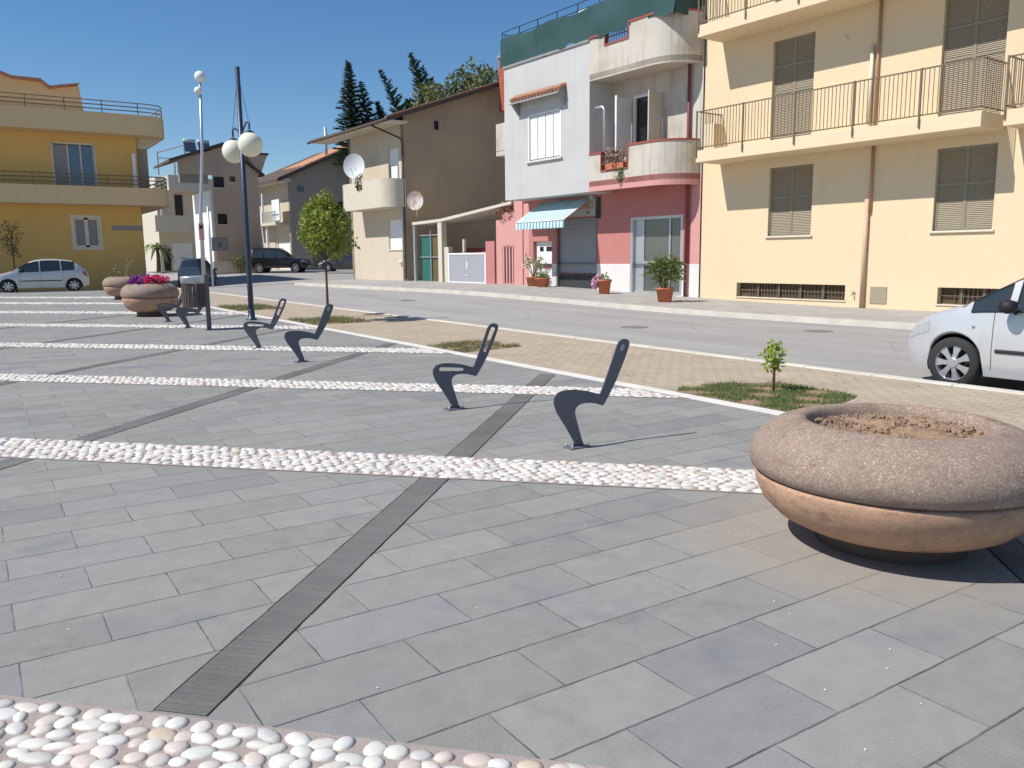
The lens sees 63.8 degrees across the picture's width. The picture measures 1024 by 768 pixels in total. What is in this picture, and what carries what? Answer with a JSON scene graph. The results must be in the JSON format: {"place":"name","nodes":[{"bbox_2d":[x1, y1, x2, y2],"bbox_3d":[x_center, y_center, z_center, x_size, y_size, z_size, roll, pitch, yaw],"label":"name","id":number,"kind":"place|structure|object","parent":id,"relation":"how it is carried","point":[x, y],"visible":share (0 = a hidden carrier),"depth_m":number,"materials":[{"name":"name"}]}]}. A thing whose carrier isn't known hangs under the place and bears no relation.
{"place":"outdoors","nodes":[
{"label":"outdoors","id":0,"kind":"place"},
{"bbox_2d":[0,261,352,292],"bbox_3d":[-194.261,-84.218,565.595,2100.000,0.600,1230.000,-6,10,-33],"label":"ground","id":1,"kind":"structure","parent":0,"point":[271,278],"depth_m":54.60,"materials":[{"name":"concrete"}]},
{"bbox_2d":[0,220,23,291],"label":"young tree","id":2,"kind":"object","parent":1,"relation":"on","point":[13,251],"visible":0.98,"depth_m":43.62,"materials":[{"name":"green plant"}]},
{"bbox_2d":[0,259,88,292],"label":"parked car","id":3,"kind":"object","parent":1,"relation":"on","point":[56,273],"visible":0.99,"depth_m":40.97,"materials":[{"name":"silver paint"}]},
{"bbox_2d":[0,70,168,291],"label":"golden house","id":4,"kind":"structure","parent":1,"relation":"on","point":[75,184],"depth_m":46.24,"materials":[{"name":"yellow paint"}]},
{"bbox_2d":[50,141,97,185],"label":"balcony door","id":5,"kind":"structure","parent":4,"relation":"in","point":[81,159],"depth_m":46.68,"materials":[{"name":"blue glass"}]},
{"bbox_2d":[70,215,103,249],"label":"window","id":6,"kind":"structure","parent":4,"relation":"in","point":[86,230],"depth_m":47.24,"materials":[{"name":"grey glass"}]},
{"bbox_2d":[144,242,174,271],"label":"palm","id":7,"kind":"object","parent":1,"relation":"on","point":[153,247],"visible":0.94,"depth_m":75.65,"materials":[{"name":"green plant"}]},
{"bbox_2d":[178,257,217,287],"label":"parked car","id":8,"kind":"object","parent":1,"relation":"on","point":[190,267],"visible":0.52,"depth_m":47.39,"materials":[{"name":"blue paint"}]},
{"bbox_2d":[194,71,205,275],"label":"street lamp","id":9,"kind":"object","parent":1,"relation":"on","point":[200,77],"visible":0.98,"depth_m":45.34,"materials":[{"name":"silver metal"}]},
{"bbox_2d":[207,206,213,286],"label":"flag pole","id":10,"kind":"object","parent":1,"relation":"on","point":[211,265],"visible":1,"depth_m":45.64,"materials":[{"name":"silver metal"}]},
{"bbox_2d":[229,254,245,272],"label":"shrub","id":11,"kind":"object","parent":1,"relation":"on","point":[241,264],"visible":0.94,"depth_m":63.63,"materials":[{"name":"green plant"}]},
{"bbox_2d":[251,247,310,272],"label":"parked car","id":12,"kind":"object","parent":1,"relation":"on","point":[265,260],"visible":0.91,"depth_m":63.00,"materials":[{"name":"black paint"}]},
{"bbox_2d":[258,127,351,269],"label":"grey house","id":13,"kind":"structure","parent":1,"relation":"on","point":[286,192],"depth_m":76.62,"materials":[{"name":"paint"}]},
{"bbox_2d":[276,242,289,268],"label":"garage door","id":14,"kind":"structure","parent":13,"relation":"in","point":[285,245],"depth_m":77.48,"materials":[{"name":"white paint"}]},
{"bbox_2d":[313,247,324,265],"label":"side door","id":15,"kind":"structure","parent":13,"relation":"in","point":[319,258],"depth_m":77.24,"materials":[{"name":"glass"}]},
{"bbox_2d":[318,251,352,271],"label":"parked car","id":16,"kind":"object","parent":1,"relation":"on","point":[345,262],"visible":0.42,"depth_m":61.37,"materials":[{"name":"grey paint"}]},
{"bbox_2d":[325,59,369,165],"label":"conifer","id":17,"kind":"object","parent":1,"relation":"on","point":[352,111],"visible":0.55,"depth_m":74.84,"materials":[{"name":"green plant"}]},
{"bbox_2d":[354,80,378,124],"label":"conifer","id":18,"kind":"object","parent":1,"relation":"on","point":[368,114],"visible":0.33,"depth_m":75.77,"materials":[{"name":"green plant"}]},
{"bbox_2d":[373,101,386,119],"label":"conifer","id":19,"kind":"object","parent":1,"relation":"on","point":[381,113],"visible":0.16,"depth_m":76.15,"materials":[{"name":"green plant"}]},
{"bbox_2d":[378,69,408,112],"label":"conifer","id":20,"kind":"object","parent":1,"relation":"on","point":[391,94],"visible":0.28,"depth_m":74.72,"materials":[{"name":"green plant"}]},
{"bbox_2d":[307,81,528,280],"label":"brown gable house","id":21,"kind":"structure","parent":1,"relation":"on","point":[441,157],"depth_m":44.30,"materials":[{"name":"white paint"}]},
{"bbox_2d":[343,154,364,184],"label":"satellite dish","id":22,"kind":"object","parent":21,"relation":"attached to","point":[353,165],"visible":1,"depth_m":44.47,"materials":[{"name":"white paint"}]},
{"bbox_2d":[389,148,398,177],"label":"window","id":23,"kind":"structure","parent":21,"relation":"in","point":[394,163],"depth_m":43.47,"materials":[{"name":"white paint"}]},
{"bbox_2d":[388,220,401,250],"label":"window","id":24,"kind":"structure","parent":21,"relation":"in","point":[395,225],"depth_m":44.07,"materials":[{"name":"white paint"}]},
{"bbox_2d":[497,55,504,111],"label":"chimney","id":25,"kind":"object","parent":21,"relation":"on","point":[501,90],"visible":0.25,"depth_m":44.35,"materials":[{"name":"paint"}]},
{"bbox_2d":[408,52,444,104],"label":"conifer","id":26,"kind":"object","parent":1,"relation":"on","point":[417,74],"visible":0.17,"depth_m":74.33,"materials":[{"name":"green plant"}]},
{"bbox_2d":[407,81,455,107],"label":"bushy tree","id":27,"kind":"object","parent":1,"relation":"on","point":[427,95],"visible":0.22,"depth_m":68.86,"materials":[{"name":"green plant"}]},
{"bbox_2d":[441,56,498,96],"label":"bushy tree","id":28,"kind":"object","parent":1,"relation":"on","point":[472,82],"visible":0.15,"depth_m":68.37,"materials":[{"name":"green plant"}]},
{"bbox_2d":[412,201,528,281],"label":"lean to","id":29,"kind":"object","parent":1,"relation":"on","point":[432,266],"visible":0.66,"depth_m":40.68,"materials":[{"name":"beige paint"}]},
{"bbox_2d":[407,191,422,216],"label":"satellite dish","id":30,"kind":"object","parent":29,"relation":"attached to","point":[414,200],"visible":1,"depth_m":41.55,"materials":[{"name":"white paint"}]},
{"bbox_2d":[210,306,783,414],"bbox_3d":[0.614,-0.033,10.784,0.180,0.255,77.200,-6,10,-33],"label":"border stone","id":31,"kind":"object","parent":1,"relation":"on","point":[739,405],"visible":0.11,"depth_m":10.52,"materials":[{"name":"white stone"}]},
{"bbox_2d":[496,0,705,297],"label":"pink and white house","id":32,"kind":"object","parent":1,"relation":"on","point":[592,110],"visible":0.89,"depth_m":29.29,"materials":[{"name":"paint"}]},
{"bbox_2d":[525,108,562,163],"bbox_3d":[1.249,-9.428,31.325,0.220,1.810,2.190,-7,11,-35],"label":"window","id":33,"kind":"structure","parent":32,"relation":"in","point":[544,128],"depth_m":31.37,"materials":[{"name":"white paint"}]},
{"bbox_2d":[536,241,551,285],"bbox_3d":[1.397,-4.923,34.115,0.065,1.970,1.240,-7,11,-35],"label":"service door","id":34,"kind":"structure","parent":32,"relation":"in","point":[543,248],"depth_m":34.05,"materials":[{"name":"white paint"}]},
{"bbox_2d":[515,195,594,229],"bbox_3d":[1.634,-6.619,31.916,1.460,1.230,3.102,-7,11,-35],"label":"striped awning","id":35,"kind":"object","parent":32,"relation":"attached to","point":[551,214],"visible":1,"depth_m":31.76,"materials":[{"name":"white fabric"}]},
{"bbox_2d":[633,90,661,142],"bbox_3d":[4.763,-9.003,28.611,0.160,2.150,1.400,-7,11,-35],"label":"balcony door","id":36,"kind":"structure","parent":32,"relation":"in","point":[640,132],"depth_m":28.92,"materials":[{"name":"white paint"}]},
{"bbox_2d":[630,214,682,295],"bbox_3d":[5.105,-4.507,28.897,0.200,2.730,2.510,-7,11,-35],"label":"entrance door","id":37,"kind":"structure","parent":32,"relation":"in","point":[650,236],"depth_m":29.12,"materials":[{"name":"metal"}]},
{"bbox_2d":[178,288,1023,394],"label":"kerb","id":38,"kind":"structure","parent":1,"relation":"on","point":[1017,392],"depth_m":12.00,"materials":[{"name":"grey concrete"}]},
{"bbox_2d":[295,282,915,329],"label":"kerb","id":39,"kind":"structure","parent":1,"relation":"on","point":[868,323],"depth_m":23.13,"materials":[{"name":"grey concrete"}]},
{"bbox_2d":[695,0,1023,311],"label":"yellow apartment block","id":40,"kind":"structure","parent":1,"relation":"on","point":[861,153],"depth_m":22.15,"materials":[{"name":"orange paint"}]},
{"bbox_2d":[765,164,813,237],"bbox_3d":[8.228,-5.379,24.291,0.202,2.060,1.610,-7,11,-35],"label":"window","id":41,"kind":"structure","parent":40,"relation":"in","point":[791,187],"depth_m":24.33,"materials":[{"name":"beige wood"}]},
{"bbox_2d":[735,283,844,301],"bbox_3d":[8.316,-2.776,24.683,0.230,0.465,3.840,-7,11,-35],"label":"basement window","id":42,"kind":"structure","parent":40,"relation":"in","point":[814,292],"depth_m":24.63,"materials":[{"name":"brown metal"}]},
{"bbox_2d":[772,32,815,139],"bbox_3d":[8.213,-8.532,23.903,0.054,2.950,1.400,-7,11,-35],"label":"balcony door","id":43,"kind":"structure","parent":40,"relation":"in","point":[794,57],"depth_m":23.88,"materials":[{"name":"brown wood"}]},
{"bbox_2d":[928,143,997,232],"bbox_3d":[11.168,-4.799,20.288,0.202,2.080,1.570,-7,11,-35],"label":"window","id":44,"kind":"structure","parent":40,"relation":"in","point":[966,177],"depth_m":20.32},
{"bbox_2d":[935,287,997,305],"bbox_3d":[11.758,-2.091,19.996,0.230,0.455,2.810,-7,11,-35],"label":"basement window","id":45,"kind":"structure","parent":40,"relation":"in","point":[949,296],"depth_m":20.68,"materials":[{"name":"brown metal"}]},
{"bbox_2d":[940,0,1009,115],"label":"balcony door","id":46,"kind":"structure","parent":40,"relation":"in","point":[973,28],"depth_m":19.88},
{"bbox_2d":[142,144,215,271],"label":"building","id":47,"kind":"structure","parent":0,"point":[171,226],"depth_m":78.06,"materials":[{"name":"beige paint"}]},
{"bbox_2d":[174,195,182,214],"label":"balcony door","id":48,"kind":"structure","parent":47,"relation":"in","point":[178,198],"depth_m":77.98,"materials":[{"name":"black glass"}]},
{"bbox_2d":[172,243,192,269],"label":"garage door","id":49,"kind":"structure","parent":47,"relation":"in","point":[180,250],"depth_m":78.63,"materials":[{"name":"grey metal"}]},
{"bbox_2d":[153,139,268,273],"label":"brown house","id":50,"kind":"structure","parent":0,"point":[225,207],"depth_m":63.91,"materials":[{"name":"paint"}]},
{"bbox_2d":[213,177,224,188],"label":"window","id":51,"kind":"structure","parent":50,"relation":"in","point":[218,181],"depth_m":63.27,"materials":[{"name":"black glass"}]},
{"bbox_2d":[217,214,227,225],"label":"window","id":52,"kind":"structure","parent":50,"relation":"in","point":[222,218],"depth_m":63.76,"materials":[{"name":"black glass"}]},
{"bbox_2d":[0,0,627,260],"label":"sky","id":53,"kind":"structure","parent":0,"point":[290,55],"materials":[{"name":"blue"}]},
{"bbox_2d":[0,290,1023,767],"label":"plaza paving","id":54,"kind":"structure","parent":0,"point":[504,618],"depth_m":3.79,"materials":[{"name":"grey stone"}]},
{"bbox_2d":[102,255,139,299],"bbox_3d":[-15.230,-4.220,32.304,1.595,1.763,1.595,-6,10,-33],"label":"round planter","id":55,"kind":"object","parent":54,"relation":"on","point":[113,286],"visible":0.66,"depth_m":31.72,"materials":[{"name":"stone"}]},
{"bbox_2d":[0,311,245,314],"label":"pebble band","id":56,"kind":"object","parent":54,"relation":"on","point":[112,312],"visible":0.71,"depth_m":24.05,"materials":[{"name":"white stone"}]},
{"bbox_2d":[0,329,290,385],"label":"drain gap","id":57,"kind":"object","parent":54,"relation":"on","point":[134,359],"visible":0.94,"depth_m":12.48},
{"bbox_2d":[0,329,289,384],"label":"drain channel","id":58,"kind":"object","parent":57,"relation":"on","point":[87,367],"visible":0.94,"depth_m":12.72,"materials":[{"name":"stone"}]},
{"bbox_2d":[120,274,178,316],"bbox_3d":[-9.877,-2.442,22.457,1.479,1.154,1.479,-6,10,-33],"label":"round planter","id":59,"kind":"object","parent":54,"relation":"on","point":[144,295],"visible":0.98,"depth_m":21.98,"materials":[{"name":"stone"}]},
{"bbox_2d":[19,324,314,328],"bbox_3d":[-14.886,-1.484,20.335,22.346,0.001,0.740,1,9,12],"label":"mortar bed","id":60,"kind":"object","parent":54,"relation":"on","point":[162,327],"depth_m":18.57,"materials":[{"name":"grey concrete"}]},
{"bbox_2d":[0,323,316,328],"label":"pebble band","id":61,"kind":"object","parent":60,"relation":"on","point":[141,325],"visible":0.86,"depth_m":18.91,"materials":[{"name":"white stone"}]},
{"bbox_2d":[157,295,181,321],"bbox_3d":[-8.354,-1.959,20.280,0.763,0.835,0.120,-7,11,-34],"label":"metal seat","id":62,"kind":"object","parent":54,"relation":"on","point":[162,310],"visible":0.74,"depth_m":20.21,"materials":[{"name":"metal"}]},
{"bbox_2d":[176,291,209,327],"bbox_3d":[-7.116,-1.675,18.367,0.763,0.835,0.120,-7,11,-35],"label":"metal seat","id":63,"kind":"object","parent":54,"relation":"on","point":[181,312],"visible":0.81,"depth_m":18.28,"materials":[{"name":"metal"}]},
{"bbox_2d":[180,274,211,329],"bbox_3d":[-6.832,-1.751,17.676,0.507,1.190,0.507,2,9,17],"label":"litter bin","id":64,"kind":"object","parent":54,"relation":"on","point":[195,292],"visible":1,"depth_m":17.48,"materials":[{"name":"metal"}]},
{"bbox_2d":[0,344,391,469],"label":"drain gap","id":65,"kind":"object","parent":54,"relation":"on","point":[183,411],"visible":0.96,"depth_m":8.18,"materials":[{"name":"grey stone"}]},
{"bbox_2d":[0,343,397,468],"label":"drain channel","id":66,"kind":"object","parent":65,"relation":"on","point":[89,437],"visible":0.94,"depth_m":8.34,"materials":[{"name":"metal"}]},
{"bbox_2d":[0,342,451,353],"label":"pebble band","id":67,"kind":"object","parent":54,"relation":"on","point":[273,348],"visible":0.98,"depth_m":14.09,"materials":[{"name":"white stone"}]},
{"bbox_2d":[243,298,286,348],"bbox_3d":[-4.190,-1.027,13.989,0.763,0.835,0.120,-7,11,-34],"label":"metal seat","id":68,"kind":"object","parent":67,"relation":"on","point":[250,331],"visible":0.98,"depth_m":13.95,"materials":[{"name":"metal"}]},
{"bbox_2d":[222,66,262,319],"bbox_3d":[-6.540,-4.590,20.116,0.570,6.050,2.010,-6,10,-33],"label":"street lamp","id":69,"kind":"object","parent":54,"relation":"on","point":[248,143],"visible":1,"depth_m":20.06,"materials":[{"name":"metal"}]},
{"bbox_2d":[0,695,611,767],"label":"pebble band","id":70,"kind":"object","parent":54,"relation":"on","point":[100,745],"visible":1,"depth_m":2.54,"materials":[{"name":"white stone"}]},
{"bbox_2d":[284,304,332,362],"bbox_3d":[-2.978,-0.748,12.110,0.763,0.835,0.120,-6,10,-33],"label":"metal seat","id":71,"kind":"object","parent":54,"relation":"on","point":[293,338],"visible":1,"depth_m":12.07,"materials":[{"name":"metal"}]},
{"bbox_2d":[0,374,684,397],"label":"pebble band","id":72,"kind":"object","parent":54,"relation":"on","point":[307,384],"visible":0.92,"depth_m":9.83,"materials":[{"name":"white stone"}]},
{"bbox_2d":[153,374,544,715],"bbox_3d":[-0.325,0.486,6.679,0.211,0.001,8.104,1,9,11],"label":"drain gap","id":73,"kind":"object","parent":54,"relation":"on","point":[264,659],"visible":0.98,"depth_m":3.65,"materials":[{"name":"grey stone"}]},
{"bbox_2d":[154,374,554,715],"bbox_3d":[-0.325,0.485,6.679,0.193,0.001,8.104,1,9,11],"label":"drain channel","id":74,"kind":"object","parent":73,"relation":"on","point":[207,688],"visible":1,"depth_m":3.68,"materials":[{"name":"metal"}]},
{"bbox_2d":[0,437,762,493],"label":"pebble band","id":75,"kind":"object","parent":54,"relation":"on","point":[689,479],"visible":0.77,"depth_m":6.00,"materials":[{"name":"white stone"}]},
{"bbox_2d":[433,323,497,410],"bbox_3d":[-0.457,-0.176,8.245,0.763,0.835,0.120,-6,10,-33],"label":"metal seat","id":76,"kind":"object","parent":54,"relation":"on","point":[443,379],"visible":1,"depth_m":8.20,"materials":[{"name":"metal"}]},
{"bbox_2d":[553,339,629,449],"bbox_3d":[0.639,0.076,6.548,0.763,0.835,0.120,-6,10,-33],"label":"metal seat","id":77,"kind":"object","parent":54,"relation":"on","point":[566,403],"visible":1,"depth_m":6.51,"materials":[{"name":"metal"}]},
{"bbox_2d":[749,403,1023,564],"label":"round planter","id":78,"kind":"object","parent":54,"relation":"on","point":[904,484],"visible":1,"depth_m":3.79,"materials":[{"name":"stone"}]},
{"bbox_2d":[987,538,1023,582],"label":"drain gap","id":79,"kind":"object","parent":54,"relation":"on","point":[1007,567],"visible":0.09,"depth_m":4.00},
{"bbox_2d":[987,538,1023,581],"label":"drain channel","id":80,"kind":"object","parent":79,"relation":"on","point":[1010,554],"visible":0.09,"depth_m":4.12,"materials":[{"name":"stone"}]},
{"label":"drain gap","id":81,"kind":"structure","parent":54,"relation":"on","visible":0},
{"bbox_2d":[0,315,242,348],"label":"drain channel","id":82,"kind":"object","parent":81,"relation":"on","point":[120,331],"visible":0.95,"depth_m":17.14,"materials":[{"name":"stone"}]},
{"bbox_2d":[178,289,1023,429],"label":"verge paving","id":83,"kind":"structure","parent":0,"point":[674,371],"depth_m":11.34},
{"bbox_2d":[288,315,370,324],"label":"grass","id":84,"kind":"structure","parent":83,"relation":"on","point":[352,319],"depth_m":19.78,"materials":[{"name":"green plant"}]},
{"bbox_2d":[295,187,359,321],"bbox_3d":[-4.395,-3.031,19.469,1.452,3.165,1.399,6,11,37],"label":"street tree","id":85,"kind":"object","parent":84,"relation":"on","point":[315,222],"visible":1,"depth_m":19.21,"materials":[{"name":"green plant"}]},
{"bbox_2d":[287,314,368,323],"bbox_3d":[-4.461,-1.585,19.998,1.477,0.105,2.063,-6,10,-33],"label":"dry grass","id":86,"kind":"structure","parent":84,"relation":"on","point":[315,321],"depth_m":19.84,"materials":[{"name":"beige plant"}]},
{"bbox_2d":[428,339,519,352],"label":"dry grass","id":87,"kind":"structure","parent":83,"relation":"on","point":[465,342],"depth_m":13.90,"materials":[{"name":"brown plant"}]},
{"bbox_2d":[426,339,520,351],"bbox_3d":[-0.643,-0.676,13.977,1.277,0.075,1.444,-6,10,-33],"label":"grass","id":88,"kind":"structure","parent":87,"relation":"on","point":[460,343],"depth_m":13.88,"materials":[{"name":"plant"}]},
{"bbox_2d":[677,383,856,410],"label":"soil","id":89,"kind":"structure","parent":83,"relation":"on","point":[751,401],"depth_m":8.81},
{"bbox_2d":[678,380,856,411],"bbox_3d":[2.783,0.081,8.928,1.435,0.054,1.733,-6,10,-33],"label":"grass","id":90,"kind":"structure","parent":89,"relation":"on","point":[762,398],"depth_m":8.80,"materials":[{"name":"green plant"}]},
{"bbox_2d":[682,380,855,409],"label":"dry grass","id":91,"kind":"structure","parent":89,"relation":"on","point":[720,390],"depth_m":8.72,"materials":[{"name":"plant"}]},
{"bbox_2d":[757,337,787,391],"bbox_3d":[2.880,-0.203,9.025,0.299,0.624,0.355,-6,10,-33],"label":"sapling","id":92,"kind":"object","parent":89,"relation":"on","point":[772,358],"visible":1,"depth_m":9.01,"materials":[{"name":"green plant"}]},
{"label":"soil","id":93,"kind":"structure","parent":83,"relation":"on","visible":0},
{"bbox_2d":[217,303,281,310],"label":"grass","id":94,"kind":"structure","parent":93,"relation":"on","point":[246,306],"depth_m":25.40,"materials":[{"name":"green plant"}]},
{"bbox_2d":[210,285,1023,390],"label":"road","id":95,"kind":"structure","parent":0,"point":[876,350],"depth_m":18.63,"materials":[{"name":"grey asphalt"}]},
{"bbox_2d":[908,278,1023,384],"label":"parked car","id":96,"kind":"object","parent":95,"relation":"on","point":[972,343],"visible":0.98,"depth_m":9.60,"materials":[{"name":"silver paint"}]},
{"bbox_2d":[299,279,938,322],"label":"sidewalk","id":97,"kind":"structure","parent":0,"point":[737,306],"depth_m":25.69,"materials":[{"name":"concrete"}]},
{"bbox_2d":[444,247,452,281],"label":"gate pillar","id":98,"kind":"structure","parent":97,"relation":"on","point":[447,250],"depth_m":40.16,"materials":[{"name":"beige paint"}]},
{"bbox_2d":[448,253,485,283],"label":"yard gate","id":99,"kind":"structure","parent":97,"relation":"on","point":[466,267],"depth_m":38.61,"materials":[{"name":"white metal"}]},
{"bbox_2d":[485,241,496,283],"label":"gate pillar","id":100,"kind":"structure","parent":97,"relation":"on","point":[491,268],"depth_m":36.91,"materials":[{"name":"pink paint"}]},
{"bbox_2d":[496,201,528,284],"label":"pink garden wall","id":101,"kind":"structure","parent":97,"relation":"on","point":[512,246],"depth_m":35.57,"materials":[{"name":"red paint"}]},
{"bbox_2d":[522,253,543,285],"bbox_3d":[0.850,-4.719,33.878,0.917,1.359,0.940,4,10,25],"label":"potted plant","id":102,"kind":"object","parent":97,"relation":"on","point":[531,281],"visible":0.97,"depth_m":33.84,"materials":[{"name":"green plant"}]},
{"bbox_2d":[535,272,550,286],"bbox_3d":[1.241,-4.231,33.154,0.648,0.634,0.641,-6,10,-33],"label":"potted plant","id":103,"kind":"object","parent":97,"relation":"on","point":[542,280],"visible":1,"depth_m":32.99,"materials":[{"name":"green plant"}]},
{"bbox_2d":[591,272,611,293],"bbox_3d":[3.184,-3.590,29.138,0.728,0.774,0.539,4,10,27],"label":"potted plant","id":104,"kind":"object","parent":97,"relation":"on","point":[602,284],"visible":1,"depth_m":29.00,"materials":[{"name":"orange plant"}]},
{"bbox_2d":[641,252,687,301],"bbox_3d":[4.705,-3.323,25.419,1.476,1.564,1.105,2,9,15],"label":"potted plant","id":105,"kind":"object","parent":97,"relation":"on","point":[660,266],"visible":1,"depth_m":25.30,"materials":[{"name":"green plant"}]},
{"label":"mortar bed","id":106,"kind":"structure","parent":0,"visible":0},
{"bbox_2d":[0,302,122,303],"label":"pebble band","id":107,"kind":"object","parent":106,"relation":"on","point":[60,302],"visible":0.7,"depth_m":29.71,"materials":[{"name":"white stone"}]},
{"label":"mortar bed","id":108,"kind":"structure","parent":0,"visible":0},
{"bbox_2d":[0,297,114,297],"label":"pebble band","id":109,"kind":"object","parent":108,"relation":"on","point":[56,297],"visible":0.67,"depth_m":34.23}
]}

